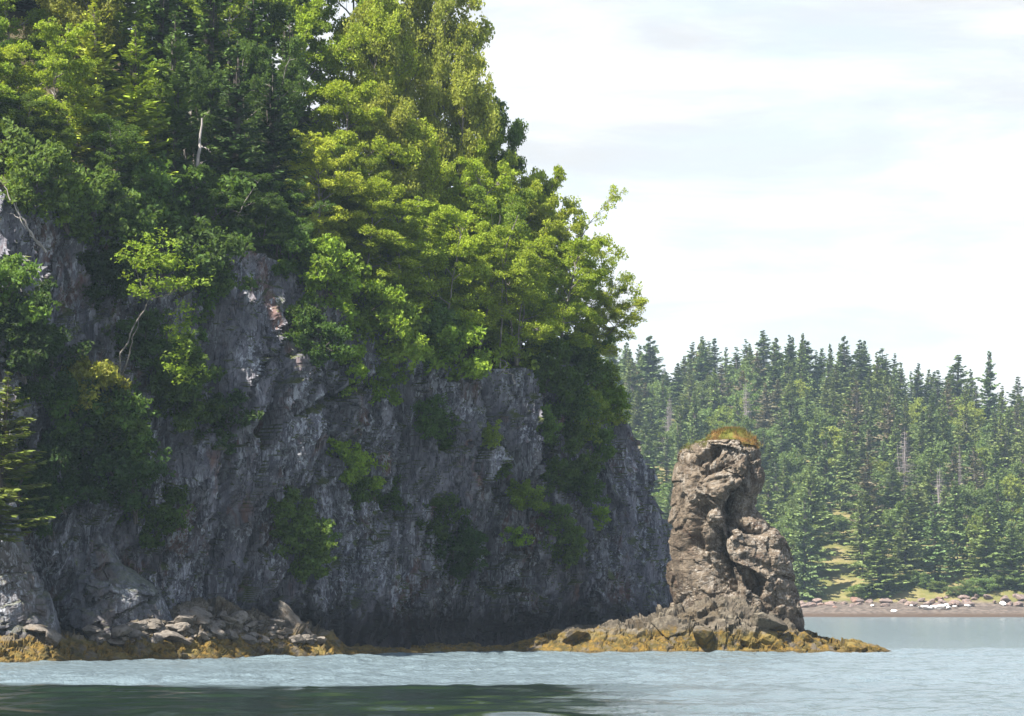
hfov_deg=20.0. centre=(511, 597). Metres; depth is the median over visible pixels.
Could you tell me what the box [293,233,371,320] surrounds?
cliff shrub
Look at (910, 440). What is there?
spruce tree
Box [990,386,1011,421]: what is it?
spruce tree
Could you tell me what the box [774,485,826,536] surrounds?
broadleaf tree
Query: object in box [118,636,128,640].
boulder
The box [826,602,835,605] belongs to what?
beach rock
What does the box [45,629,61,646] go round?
boulder
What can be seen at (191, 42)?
spruce tree
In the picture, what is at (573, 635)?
reef boulder
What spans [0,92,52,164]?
broadleaf tree
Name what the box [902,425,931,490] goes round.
spruce tree
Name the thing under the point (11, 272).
cliff shrub
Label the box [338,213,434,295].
broadleaf tree
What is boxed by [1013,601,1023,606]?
beach rock
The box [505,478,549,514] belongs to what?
cliff shrub
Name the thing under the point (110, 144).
broadleaf tree
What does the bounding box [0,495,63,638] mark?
rock outcrop
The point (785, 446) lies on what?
spruce tree
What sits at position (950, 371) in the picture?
spruce tree
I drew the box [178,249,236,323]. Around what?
cliff shrub
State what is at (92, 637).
boulder
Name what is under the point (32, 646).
rock shelf
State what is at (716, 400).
spruce tree
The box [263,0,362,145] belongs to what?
broadleaf tree
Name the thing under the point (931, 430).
spruce tree
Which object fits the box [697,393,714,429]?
spruce tree
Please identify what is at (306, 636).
boulder
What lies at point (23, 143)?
cliff shrub
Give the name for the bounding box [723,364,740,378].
broadleaf tree
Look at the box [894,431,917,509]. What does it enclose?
dead spruce
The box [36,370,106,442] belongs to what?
cliff shrub
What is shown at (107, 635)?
boulder
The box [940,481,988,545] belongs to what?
broadleaf tree
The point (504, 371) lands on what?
bare root
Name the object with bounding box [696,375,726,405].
broadleaf tree
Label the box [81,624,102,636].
boulder
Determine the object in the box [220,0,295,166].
spruce tree
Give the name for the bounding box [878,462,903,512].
spruce tree
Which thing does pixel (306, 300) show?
cliff shrub
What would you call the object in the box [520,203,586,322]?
broadleaf tree
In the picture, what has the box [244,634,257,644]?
boulder
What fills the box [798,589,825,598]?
shore bush
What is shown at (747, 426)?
spruce tree
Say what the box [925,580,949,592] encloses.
shore bush
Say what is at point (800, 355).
spruce tree
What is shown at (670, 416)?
dead spruce
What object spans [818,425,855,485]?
broadleaf tree
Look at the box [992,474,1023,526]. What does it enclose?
broadleaf tree
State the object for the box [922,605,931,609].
pale beach rock
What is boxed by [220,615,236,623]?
boulder
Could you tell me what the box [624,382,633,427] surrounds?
spruce tree
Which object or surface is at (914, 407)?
broadleaf tree
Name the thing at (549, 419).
cliff shrub
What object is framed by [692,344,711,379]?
spruce tree
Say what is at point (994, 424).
spruce tree
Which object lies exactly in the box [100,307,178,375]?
cliff shrub
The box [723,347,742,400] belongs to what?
spruce tree
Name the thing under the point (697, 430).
broadleaf tree
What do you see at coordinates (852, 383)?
spruce tree
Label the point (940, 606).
pale beach rock
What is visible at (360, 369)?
cliff shrub
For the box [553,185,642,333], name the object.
broadleaf tree
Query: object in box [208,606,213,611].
boulder
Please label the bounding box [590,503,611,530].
cliff shrub
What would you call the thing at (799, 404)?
broadleaf tree
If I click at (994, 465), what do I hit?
spruce tree
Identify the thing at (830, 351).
spruce tree
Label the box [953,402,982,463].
spruce tree
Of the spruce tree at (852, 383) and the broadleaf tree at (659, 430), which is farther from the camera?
the spruce tree at (852, 383)
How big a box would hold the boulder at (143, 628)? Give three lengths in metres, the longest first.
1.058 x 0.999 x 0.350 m
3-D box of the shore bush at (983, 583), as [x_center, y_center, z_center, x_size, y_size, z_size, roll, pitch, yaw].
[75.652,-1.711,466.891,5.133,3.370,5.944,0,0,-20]
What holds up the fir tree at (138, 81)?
on the headland
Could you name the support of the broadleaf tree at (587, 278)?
on the headland
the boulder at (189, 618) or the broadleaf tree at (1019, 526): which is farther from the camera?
the broadleaf tree at (1019, 526)
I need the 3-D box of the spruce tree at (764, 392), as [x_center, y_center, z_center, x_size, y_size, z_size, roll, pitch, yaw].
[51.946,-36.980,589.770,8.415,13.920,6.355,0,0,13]
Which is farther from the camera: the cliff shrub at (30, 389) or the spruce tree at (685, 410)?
the spruce tree at (685, 410)
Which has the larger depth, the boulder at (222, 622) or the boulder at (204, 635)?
the boulder at (222, 622)
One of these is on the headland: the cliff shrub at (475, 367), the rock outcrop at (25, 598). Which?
the cliff shrub at (475, 367)
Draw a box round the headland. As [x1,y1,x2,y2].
[0,0,672,648]
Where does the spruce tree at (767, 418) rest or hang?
on the hillside
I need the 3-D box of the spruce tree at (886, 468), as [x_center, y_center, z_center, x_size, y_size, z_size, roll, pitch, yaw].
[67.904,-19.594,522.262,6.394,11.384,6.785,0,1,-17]
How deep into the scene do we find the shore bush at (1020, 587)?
468.94 m
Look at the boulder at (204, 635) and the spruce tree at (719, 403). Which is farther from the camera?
the spruce tree at (719, 403)
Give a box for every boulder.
[23,624,49,633]
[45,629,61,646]
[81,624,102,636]
[89,630,105,639]
[98,633,110,638]
[107,637,125,646]
[111,624,132,637]
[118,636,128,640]
[125,622,146,629]
[128,629,141,637]
[138,625,148,631]
[146,621,163,629]
[148,619,161,625]
[149,636,156,643]
[153,626,168,633]
[153,632,169,637]
[155,635,164,641]
[159,630,191,644]
[165,624,177,630]
[174,614,196,623]
[175,622,190,631]
[179,609,196,623]
[187,628,196,634]
[188,606,208,617]
[196,615,211,624]
[198,630,208,638]
[204,621,214,628]
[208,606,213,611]
[209,626,225,638]
[213,621,222,626]
[217,620,225,627]
[218,610,226,615]
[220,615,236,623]
[225,630,238,639]
[230,610,247,623]
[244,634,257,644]
[245,620,257,627]
[247,632,257,638]
[260,635,269,640]
[267,618,284,625]
[267,624,277,630]
[277,630,286,634]
[282,627,292,633]
[289,634,304,643]
[301,634,310,638]
[316,636,324,643]
[531,636,549,645]
[562,629,588,641]
[651,615,686,638]
[693,625,713,645]
[749,612,787,631]
[798,631,812,641]
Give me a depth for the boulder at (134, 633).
138.16 m
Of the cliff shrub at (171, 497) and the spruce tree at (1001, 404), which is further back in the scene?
the spruce tree at (1001, 404)
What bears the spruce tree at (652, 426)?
on the hillside
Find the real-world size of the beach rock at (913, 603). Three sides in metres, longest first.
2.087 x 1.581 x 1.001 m
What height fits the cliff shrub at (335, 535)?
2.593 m
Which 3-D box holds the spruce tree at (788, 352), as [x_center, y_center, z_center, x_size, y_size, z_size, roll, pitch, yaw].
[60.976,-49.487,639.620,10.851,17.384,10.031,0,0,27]
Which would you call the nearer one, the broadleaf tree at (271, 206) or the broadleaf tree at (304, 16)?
the broadleaf tree at (271, 206)
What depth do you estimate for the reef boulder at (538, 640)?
158.39 m
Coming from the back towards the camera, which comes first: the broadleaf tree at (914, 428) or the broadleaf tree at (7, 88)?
the broadleaf tree at (914, 428)
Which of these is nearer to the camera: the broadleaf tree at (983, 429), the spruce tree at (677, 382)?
the broadleaf tree at (983, 429)
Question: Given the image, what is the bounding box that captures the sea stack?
[665,425,804,631]
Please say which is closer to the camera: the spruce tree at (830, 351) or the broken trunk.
the broken trunk
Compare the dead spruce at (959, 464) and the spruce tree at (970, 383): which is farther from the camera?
the spruce tree at (970, 383)
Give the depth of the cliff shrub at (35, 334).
136.04 m
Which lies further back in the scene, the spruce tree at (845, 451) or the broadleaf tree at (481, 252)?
the spruce tree at (845, 451)
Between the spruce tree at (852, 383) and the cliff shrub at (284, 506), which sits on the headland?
the cliff shrub at (284, 506)
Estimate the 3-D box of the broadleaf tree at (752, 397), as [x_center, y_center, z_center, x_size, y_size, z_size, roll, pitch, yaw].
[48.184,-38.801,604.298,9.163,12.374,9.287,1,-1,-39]
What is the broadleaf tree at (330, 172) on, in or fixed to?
on the headland
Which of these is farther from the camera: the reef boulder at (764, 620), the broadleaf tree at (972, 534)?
the broadleaf tree at (972, 534)
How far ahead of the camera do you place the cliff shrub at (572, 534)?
164.37 m
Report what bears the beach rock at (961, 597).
on the hillside
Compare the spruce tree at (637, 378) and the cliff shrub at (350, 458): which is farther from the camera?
the spruce tree at (637, 378)
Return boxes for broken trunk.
[193,118,209,221]
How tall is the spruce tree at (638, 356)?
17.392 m
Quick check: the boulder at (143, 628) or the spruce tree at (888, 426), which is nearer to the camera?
the boulder at (143, 628)
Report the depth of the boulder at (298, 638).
145.95 m
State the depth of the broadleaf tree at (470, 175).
165.21 m
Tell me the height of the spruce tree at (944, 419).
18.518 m
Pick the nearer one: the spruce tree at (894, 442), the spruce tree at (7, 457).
the spruce tree at (7, 457)
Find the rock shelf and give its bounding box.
[0,596,513,662]
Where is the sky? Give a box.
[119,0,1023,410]
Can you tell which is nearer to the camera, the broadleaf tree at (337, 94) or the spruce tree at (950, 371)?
the broadleaf tree at (337, 94)
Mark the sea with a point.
(949, 666)
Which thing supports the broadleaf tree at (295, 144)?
on the headland
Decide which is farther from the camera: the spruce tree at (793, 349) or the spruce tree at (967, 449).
the spruce tree at (793, 349)
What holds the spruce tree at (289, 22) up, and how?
on the headland
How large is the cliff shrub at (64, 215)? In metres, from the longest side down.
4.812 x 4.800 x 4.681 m
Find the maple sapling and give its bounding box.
[110,227,212,384]
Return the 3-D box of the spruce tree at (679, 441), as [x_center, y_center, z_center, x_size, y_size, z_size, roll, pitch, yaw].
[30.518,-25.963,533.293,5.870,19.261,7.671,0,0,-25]
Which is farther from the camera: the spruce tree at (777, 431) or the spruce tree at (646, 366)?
the spruce tree at (646, 366)
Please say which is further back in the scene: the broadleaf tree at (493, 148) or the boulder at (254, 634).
the broadleaf tree at (493, 148)
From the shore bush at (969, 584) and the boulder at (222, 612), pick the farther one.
the shore bush at (969, 584)
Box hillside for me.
[640,409,1023,616]
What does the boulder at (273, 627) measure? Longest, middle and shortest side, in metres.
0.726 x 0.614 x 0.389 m
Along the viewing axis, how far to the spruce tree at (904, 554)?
471.31 m
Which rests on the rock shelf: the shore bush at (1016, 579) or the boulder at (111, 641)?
the boulder at (111, 641)
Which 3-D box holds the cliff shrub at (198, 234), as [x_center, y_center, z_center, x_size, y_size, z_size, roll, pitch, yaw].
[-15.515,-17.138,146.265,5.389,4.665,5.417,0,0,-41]
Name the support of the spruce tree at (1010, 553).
on the hillside
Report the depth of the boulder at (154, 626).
139.96 m
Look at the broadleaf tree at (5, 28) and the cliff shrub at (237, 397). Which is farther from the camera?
the broadleaf tree at (5, 28)
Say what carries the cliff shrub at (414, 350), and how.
on the headland
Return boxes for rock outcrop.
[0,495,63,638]
[60,524,172,638]
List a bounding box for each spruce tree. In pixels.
[0,371,55,543]
[2,1,35,7]
[15,0,62,16]
[61,1,127,91]
[115,0,189,59]
[122,0,206,165]
[134,0,230,105]
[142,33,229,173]
[179,0,246,173]
[180,0,260,59]
[194,41,271,231]
[204,0,279,78]
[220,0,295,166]
[236,61,316,246]
[265,12,314,157]
[601,342,620,383]
[612,342,620,373]
[617,342,642,393]
[618,345,626,375]
[621,349,641,396]
[623,358,649,424]
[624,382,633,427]
[626,361,643,420]
[628,391,649,438]
[628,395,644,433]
[635,336,680,404]
[635,344,642,364]
[635,400,665,463]
[636,421,663,483]
[641,437,658,499]
[641,438,663,500]
[642,383,656,416]
[649,375,676,438]
[654,435,676,481]
[655,372,679,420]
[659,474,673,518]
[661,407,690,482]
[661,483,672,527]
[664,396,689,459]
[668,363,686,408]
[673,370,695,408]
[674,356,692,411]
[676,376,699,411]
[677,360,697,412]
[678,340,719,399]
[679,342,697,370]
[682,391,708,447]
[687,387,704,440]
[688,427,701,442]
[689,336,717,389]
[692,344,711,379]
[696,337,732,382]
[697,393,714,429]
[704,368,728,428]
[707,341,716,374]
[707,364,734,421]
[707,388,728,422]
[717,347,730,405]
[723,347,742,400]
[728,393,743,423]
[729,371,758,422]
[739,339,748,360]
[740,348,768,404]
[745,361,762,419]
[745,423,766,503]
[746,330,784,405]
[750,351,771,416]
[751,383,779,429]
[753,403,776,443]
[755,342,784,423]
[755,494,764,516]
[757,453,792,515]
[758,428,769,494]
[759,440,782,499]
[759,458,792,520]
[759,479,778,524]
[764,379,785,423]
[766,338,783,383]
[767,375,804,428]
[769,459,798,535]
[770,335,807,410]
[770,414,789,455]
[771,401,795,460]
[772,357,798,403]
[773,391,807,461]
[782,337,797,373]
[784,339,821,404]
[787,466,841,578]
[788,535,809,582]
[789,448,822,496]
[789,488,828,599]
[791,343,817,403]
[795,333,810,377]
[797,363,821,413]
[799,389,814,440]
[799,413,835,470]
[808,348,840,411]
[809,450,839,495]
[814,378,842,421]
[814,423,842,524]
[816,344,844,407]
[817,353,841,413]
[824,391,845,434]
[827,364,847,424]
[827,421,859,511]
[830,407,865,487]
[832,343,841,371]
[833,336,860,415]
[834,422,853,479]
[837,367,871,455]
[838,339,891,415]
[839,380,870,459]
[841,438,881,512]
[841,491,900,565]
[843,492,874,576]
[846,452,890,529]
[853,527,908,596]
[855,429,879,477]
[856,410,880,470]
[857,367,878,419]
[857,407,875,449]
[858,340,874,371]
[858,389,866,434]
[859,387,881,446]
[861,348,911,407]
[864,353,889,416]
[865,392,882,426]
[871,397,913,478]
[873,437,896,493]
[874,389,887,454]
[874,466,906,534]
[875,399,911,477]
[875,458,904,512]
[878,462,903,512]
[879,370,891,413]
[879,377,901,425]
[883,390,905,434]
[886,414,905,493]
[886,489,936,566]
[887,509,930,584]
[888,369,898,399]
[889,353,909,389]
[892,362,915,429]
[896,395,916,482]
[902,371,913,397]
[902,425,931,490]
[903,484,933,556]
[905,363,931,419]
[907,387,919,421]
[908,396,946,482]
[911,411,927,430]
[911,443,950,496]
[912,495,959,583]
[917,454,950,530]
[919,370,954,414]
[919,464,951,524]
[922,369,936,405]
[924,391,939,433]
[929,371,942,401]
[930,484,956,562]
[934,395,959,471]
[938,378,960,438]
[939,370,956,398]
[940,355,991,413]
[941,473,977,572]
[942,447,977,496]
[951,380,981,441]
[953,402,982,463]
[953,446,988,518]
[953,503,1006,583]
[958,442,984,480]
[961,445,984,507]
[965,454,994,502]
[967,369,982,406]
[970,385,991,427]
[977,351,1007,428]
[984,408,1005,475]
[986,446,1019,513]
[987,414,1018,476]
[987,476,1011,565]
[988,417,1021,499]
[988,523,1023,589]
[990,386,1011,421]
[1003,377,1023,413]
[1003,406,1018,467]
[1008,410,1023,464]
[1010,404,1023,453]
[1011,455,1023,508]
[1013,393,1023,428]
[1013,498,1023,554]
[1016,432,1023,481]
[1017,508,1023,550]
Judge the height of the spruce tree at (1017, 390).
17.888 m
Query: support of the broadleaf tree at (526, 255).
on the headland
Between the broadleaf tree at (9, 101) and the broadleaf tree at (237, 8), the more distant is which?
the broadleaf tree at (237, 8)
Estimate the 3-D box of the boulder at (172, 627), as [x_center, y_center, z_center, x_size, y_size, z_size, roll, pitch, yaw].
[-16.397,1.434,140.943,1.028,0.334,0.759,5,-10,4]
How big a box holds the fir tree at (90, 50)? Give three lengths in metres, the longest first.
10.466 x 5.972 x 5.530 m
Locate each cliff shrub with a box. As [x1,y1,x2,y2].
[0,116,86,219]
[0,138,89,234]
[0,252,62,326]
[0,276,62,383]
[3,461,77,541]
[6,323,94,409]
[17,430,87,516]
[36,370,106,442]
[41,395,128,504]
[59,157,141,247]
[60,355,132,426]
[73,424,175,524]
[75,230,147,315]
[78,409,156,480]
[95,369,160,455]
[98,185,187,280]
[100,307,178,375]
[115,483,196,549]
[117,149,189,231]
[145,328,227,405]
[146,361,225,435]
[157,211,258,298]
[170,164,255,241]
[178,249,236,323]
[181,281,219,346]
[184,388,263,454]
[211,195,273,244]
[255,212,323,285]
[266,484,319,539]
[271,514,338,583]
[281,312,355,371]
[284,290,326,343]
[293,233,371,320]
[311,517,342,561]
[325,437,368,490]
[328,341,369,397]
[331,261,408,341]
[348,476,379,511]
[351,452,389,499]
[358,281,434,373]
[363,352,415,406]
[369,474,406,516]
[404,492,470,543]
[410,392,451,439]
[411,295,463,377]
[412,318,500,394]
[422,405,461,450]
[425,516,491,585]
[471,324,542,375]
[480,419,504,448]
[493,462,513,481]
[498,524,535,550]
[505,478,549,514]
[512,335,579,402]
[535,404,564,443]
[535,499,577,536]
[538,517,588,571]
[539,454,573,496]
[544,419,605,477]
[546,363,606,428]
[558,327,615,388]
[563,466,611,509]
[572,385,615,443]
[589,357,623,394]
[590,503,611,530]
[591,425,617,472]
[599,379,631,427]
[608,405,629,425]
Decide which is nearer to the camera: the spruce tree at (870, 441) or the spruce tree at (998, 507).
the spruce tree at (998, 507)
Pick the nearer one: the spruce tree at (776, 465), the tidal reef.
the tidal reef
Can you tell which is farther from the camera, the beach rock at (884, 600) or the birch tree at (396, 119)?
the beach rock at (884, 600)
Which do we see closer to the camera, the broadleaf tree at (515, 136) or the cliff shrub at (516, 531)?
the cliff shrub at (516, 531)
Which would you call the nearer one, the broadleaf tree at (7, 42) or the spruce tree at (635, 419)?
the broadleaf tree at (7, 42)
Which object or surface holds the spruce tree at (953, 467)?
on the hillside
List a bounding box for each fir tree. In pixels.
[51,0,151,170]
[75,0,165,116]
[89,21,177,196]
[129,11,208,208]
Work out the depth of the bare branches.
161.31 m
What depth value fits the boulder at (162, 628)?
140.11 m
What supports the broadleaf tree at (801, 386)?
on the hillside
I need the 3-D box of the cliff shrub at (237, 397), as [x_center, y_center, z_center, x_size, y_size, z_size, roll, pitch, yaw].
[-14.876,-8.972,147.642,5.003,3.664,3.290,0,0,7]
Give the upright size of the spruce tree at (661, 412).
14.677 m
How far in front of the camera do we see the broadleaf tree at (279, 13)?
165.45 m
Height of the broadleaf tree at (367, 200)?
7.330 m
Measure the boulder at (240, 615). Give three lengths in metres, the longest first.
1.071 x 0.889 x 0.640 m
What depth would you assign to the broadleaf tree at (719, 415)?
577.49 m
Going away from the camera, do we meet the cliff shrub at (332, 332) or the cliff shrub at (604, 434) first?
the cliff shrub at (332, 332)
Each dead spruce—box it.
[657,398,674,470]
[742,384,756,425]
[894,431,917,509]
[932,466,948,534]
[957,447,962,484]
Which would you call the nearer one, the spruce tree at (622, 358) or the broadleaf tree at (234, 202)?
the broadleaf tree at (234, 202)
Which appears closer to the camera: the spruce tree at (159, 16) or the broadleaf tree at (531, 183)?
the spruce tree at (159, 16)
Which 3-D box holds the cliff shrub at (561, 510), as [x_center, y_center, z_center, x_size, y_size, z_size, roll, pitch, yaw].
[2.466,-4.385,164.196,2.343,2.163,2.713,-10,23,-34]
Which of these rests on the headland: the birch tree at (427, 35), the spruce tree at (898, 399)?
the birch tree at (427, 35)
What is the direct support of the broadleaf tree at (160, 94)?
on the headland
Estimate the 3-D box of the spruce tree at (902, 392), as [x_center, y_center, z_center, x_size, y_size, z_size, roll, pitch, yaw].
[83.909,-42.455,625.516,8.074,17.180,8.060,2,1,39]
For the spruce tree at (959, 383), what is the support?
on the hillside
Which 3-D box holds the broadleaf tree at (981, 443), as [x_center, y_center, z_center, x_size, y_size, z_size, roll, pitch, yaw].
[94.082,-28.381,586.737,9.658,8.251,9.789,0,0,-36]
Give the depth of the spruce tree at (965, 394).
618.25 m
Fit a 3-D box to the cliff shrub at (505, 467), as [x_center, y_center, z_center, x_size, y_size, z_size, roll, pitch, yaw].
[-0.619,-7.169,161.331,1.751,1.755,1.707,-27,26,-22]
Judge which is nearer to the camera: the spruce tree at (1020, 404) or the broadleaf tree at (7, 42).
the broadleaf tree at (7, 42)
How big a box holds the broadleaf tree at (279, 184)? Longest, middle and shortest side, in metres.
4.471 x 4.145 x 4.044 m
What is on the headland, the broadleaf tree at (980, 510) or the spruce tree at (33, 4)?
the spruce tree at (33, 4)
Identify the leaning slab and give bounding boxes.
[276,600,312,633]
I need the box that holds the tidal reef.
[509,595,890,652]
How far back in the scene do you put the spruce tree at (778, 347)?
650.72 m
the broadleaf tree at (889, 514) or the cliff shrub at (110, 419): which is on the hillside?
the broadleaf tree at (889, 514)
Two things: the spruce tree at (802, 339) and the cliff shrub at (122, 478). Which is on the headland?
the cliff shrub at (122, 478)
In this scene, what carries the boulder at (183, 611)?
on the rock shelf
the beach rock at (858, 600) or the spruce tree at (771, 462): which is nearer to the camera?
the beach rock at (858, 600)
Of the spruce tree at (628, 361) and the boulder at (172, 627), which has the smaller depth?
the boulder at (172, 627)
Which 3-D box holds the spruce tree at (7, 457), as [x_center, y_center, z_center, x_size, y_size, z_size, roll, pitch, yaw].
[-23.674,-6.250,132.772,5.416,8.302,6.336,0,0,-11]
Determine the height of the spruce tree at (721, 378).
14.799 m
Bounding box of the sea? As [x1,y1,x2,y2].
[0,617,1023,715]
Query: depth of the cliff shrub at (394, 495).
157.62 m
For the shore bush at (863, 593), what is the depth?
466.95 m
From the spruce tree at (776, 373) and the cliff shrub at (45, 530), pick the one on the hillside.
the spruce tree at (776, 373)
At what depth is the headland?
153.35 m
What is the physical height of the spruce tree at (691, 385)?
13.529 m
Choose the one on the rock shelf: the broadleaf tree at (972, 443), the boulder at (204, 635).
the boulder at (204, 635)
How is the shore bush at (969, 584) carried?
on the hillside
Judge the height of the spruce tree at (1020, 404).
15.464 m
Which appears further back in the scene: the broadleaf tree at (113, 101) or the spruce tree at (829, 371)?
the spruce tree at (829, 371)
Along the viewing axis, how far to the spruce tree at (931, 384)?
653.08 m
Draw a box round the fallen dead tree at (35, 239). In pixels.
[4,186,46,252]
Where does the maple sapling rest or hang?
on the headland
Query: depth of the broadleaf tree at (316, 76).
171.46 m
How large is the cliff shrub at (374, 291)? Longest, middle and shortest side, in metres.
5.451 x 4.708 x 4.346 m
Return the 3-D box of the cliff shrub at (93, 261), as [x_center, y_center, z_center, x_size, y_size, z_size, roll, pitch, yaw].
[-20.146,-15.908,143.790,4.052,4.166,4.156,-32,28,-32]
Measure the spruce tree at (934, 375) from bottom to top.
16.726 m
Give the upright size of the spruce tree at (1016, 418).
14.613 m
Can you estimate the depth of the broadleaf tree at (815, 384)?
632.79 m
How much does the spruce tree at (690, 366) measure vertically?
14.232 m
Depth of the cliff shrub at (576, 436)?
166.21 m
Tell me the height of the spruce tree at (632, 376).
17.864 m
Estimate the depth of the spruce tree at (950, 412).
620.10 m
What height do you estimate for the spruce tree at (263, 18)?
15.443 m
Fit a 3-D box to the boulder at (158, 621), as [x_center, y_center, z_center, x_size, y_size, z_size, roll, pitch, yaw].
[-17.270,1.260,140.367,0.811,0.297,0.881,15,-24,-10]
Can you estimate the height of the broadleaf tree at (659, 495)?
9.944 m
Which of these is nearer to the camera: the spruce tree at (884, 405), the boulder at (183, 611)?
the boulder at (183, 611)
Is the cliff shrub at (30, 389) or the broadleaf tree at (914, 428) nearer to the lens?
the cliff shrub at (30, 389)
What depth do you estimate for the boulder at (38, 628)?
134.04 m
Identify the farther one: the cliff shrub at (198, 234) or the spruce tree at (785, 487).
the spruce tree at (785, 487)
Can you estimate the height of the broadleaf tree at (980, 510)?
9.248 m
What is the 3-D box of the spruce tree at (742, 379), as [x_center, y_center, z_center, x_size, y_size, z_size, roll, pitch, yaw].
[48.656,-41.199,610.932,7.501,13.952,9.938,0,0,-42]
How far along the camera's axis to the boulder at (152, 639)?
138.66 m
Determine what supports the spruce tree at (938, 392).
on the hillside
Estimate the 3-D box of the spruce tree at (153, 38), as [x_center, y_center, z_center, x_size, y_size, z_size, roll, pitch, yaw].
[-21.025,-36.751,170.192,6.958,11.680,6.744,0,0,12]
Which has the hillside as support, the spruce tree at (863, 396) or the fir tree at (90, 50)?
the spruce tree at (863, 396)
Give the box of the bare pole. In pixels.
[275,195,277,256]
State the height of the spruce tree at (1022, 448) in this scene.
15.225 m
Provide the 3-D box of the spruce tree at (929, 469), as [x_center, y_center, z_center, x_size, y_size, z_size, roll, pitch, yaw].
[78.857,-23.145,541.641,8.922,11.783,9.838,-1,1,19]
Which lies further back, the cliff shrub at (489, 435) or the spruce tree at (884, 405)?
the spruce tree at (884, 405)
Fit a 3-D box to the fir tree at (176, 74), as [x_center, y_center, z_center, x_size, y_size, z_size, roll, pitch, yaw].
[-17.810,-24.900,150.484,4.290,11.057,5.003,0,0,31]
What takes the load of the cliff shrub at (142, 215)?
on the headland
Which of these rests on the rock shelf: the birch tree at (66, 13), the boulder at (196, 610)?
the boulder at (196, 610)
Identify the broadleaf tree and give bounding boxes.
[0,0,71,92]
[0,1,40,53]
[0,16,104,151]
[0,39,53,106]
[0,44,55,157]
[0,61,21,132]
[0,89,75,151]
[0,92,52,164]
[55,67,125,148]
[56,90,130,157]
[75,113,160,192]
[76,0,162,95]
[115,59,195,160]
[172,163,283,238]
[178,0,274,100]
[212,35,315,182]
[221,0,316,123]
[226,185,294,246]
[246,0,339,105]
[254,179,335,257]
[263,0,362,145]
[265,138,366,236]
[270,139,317,197]
[279,128,370,257]
[292,159,372,268]
[293,167,376,246]
[298,0,413,129]
[302,79,410,193]
[316,157,392,247]
[319,143,386,250]
[324,176,421,289]
[338,194,446,307]
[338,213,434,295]
[363,215,415,281]
[363,239,451,305]
[388,201,493,343]
[403,245,474,314]
[414,0,495,171]
[432,256,506,327]
[435,80,521,186]
[437,125,531,208]
[437,156,524,291]
[446,228,531,275]
[447,220,543,351]
[463,183,559,325]
[472,263,575,340]
[473,232,574,365]
[476,110,555,319]
[497,167,574,341]
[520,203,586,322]
[528,163,586,329]
[528,235,608,358]
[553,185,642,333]
[557,291,649,366]
[576,254,648,350]
[632,430,650,447]
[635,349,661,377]
[641,380,677,425]
[651,483,670,517]
[652,418,684,459]
[659,420,693,471]
[685,421,704,443]
[686,386,710,404]
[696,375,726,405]
[697,407,714,436]
[702,405,732,436]
[710,420,736,430]
[717,380,736,407]
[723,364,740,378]
[724,360,769,407]
[725,383,765,426]
[726,397,750,426]
[732,415,765,451]
[753,426,791,459]
[764,447,805,496]
[770,507,809,558]
[774,416,811,452]
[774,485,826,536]
[784,379,812,409]
[786,398,805,421]
[791,466,830,520]
[800,400,824,431]
[802,412,850,460]
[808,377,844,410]
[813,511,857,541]
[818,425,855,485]
[843,470,891,524]
[852,455,905,508]
[870,501,922,555]
[902,423,924,441]
[906,440,950,496]
[907,397,926,426]
[928,411,958,454]
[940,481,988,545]
[942,455,963,484]
[945,395,968,420]
[948,401,986,441]
[948,437,977,455]
[950,413,979,442]
[957,514,1004,571]
[958,446,991,483]
[962,438,986,449]
[962,505,1016,546]
[975,482,1016,525]
[976,423,1004,447]
[977,445,1002,467]
[983,407,1016,437]
[984,460,1023,508]
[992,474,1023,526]
[997,518,1023,572]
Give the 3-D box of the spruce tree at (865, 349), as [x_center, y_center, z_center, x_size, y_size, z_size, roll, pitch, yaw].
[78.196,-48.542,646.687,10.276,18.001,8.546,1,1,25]
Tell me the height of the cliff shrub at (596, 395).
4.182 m
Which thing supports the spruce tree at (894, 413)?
on the hillside
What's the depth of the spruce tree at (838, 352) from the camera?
661.35 m
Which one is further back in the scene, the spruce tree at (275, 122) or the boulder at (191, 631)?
the spruce tree at (275, 122)
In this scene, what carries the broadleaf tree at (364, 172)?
on the headland
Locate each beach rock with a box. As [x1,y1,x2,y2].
[807,602,816,606]
[812,598,822,603]
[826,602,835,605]
[852,599,864,602]
[879,598,892,602]
[880,603,889,606]
[908,601,917,605]
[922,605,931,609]
[934,604,945,608]
[950,600,959,605]
[959,595,969,599]
[963,601,974,606]
[983,594,992,599]
[1000,596,1010,602]
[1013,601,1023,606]
[1015,594,1023,600]
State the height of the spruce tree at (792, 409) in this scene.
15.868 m
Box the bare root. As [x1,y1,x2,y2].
[497,359,513,380]
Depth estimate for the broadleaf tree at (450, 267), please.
163.67 m
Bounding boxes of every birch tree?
[10,0,130,94]
[314,0,420,150]
[328,0,454,102]
[336,0,455,196]
[353,81,433,224]
[375,103,472,293]
[402,0,495,164]
[416,39,503,240]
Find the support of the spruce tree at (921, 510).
on the hillside
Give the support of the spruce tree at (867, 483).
on the hillside
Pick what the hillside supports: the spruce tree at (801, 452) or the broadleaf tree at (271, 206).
the spruce tree at (801, 452)
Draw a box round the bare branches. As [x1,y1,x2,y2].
[499,216,517,367]
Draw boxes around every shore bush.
[794,582,809,598]
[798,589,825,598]
[843,584,871,597]
[858,582,884,592]
[891,582,913,591]
[901,569,917,588]
[912,572,936,587]
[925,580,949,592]
[945,585,962,595]
[955,580,976,595]
[965,577,997,594]
[983,575,1002,590]
[996,573,1023,588]
[1012,579,1023,589]
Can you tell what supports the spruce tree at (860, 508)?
on the hillside
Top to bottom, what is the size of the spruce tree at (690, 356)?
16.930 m

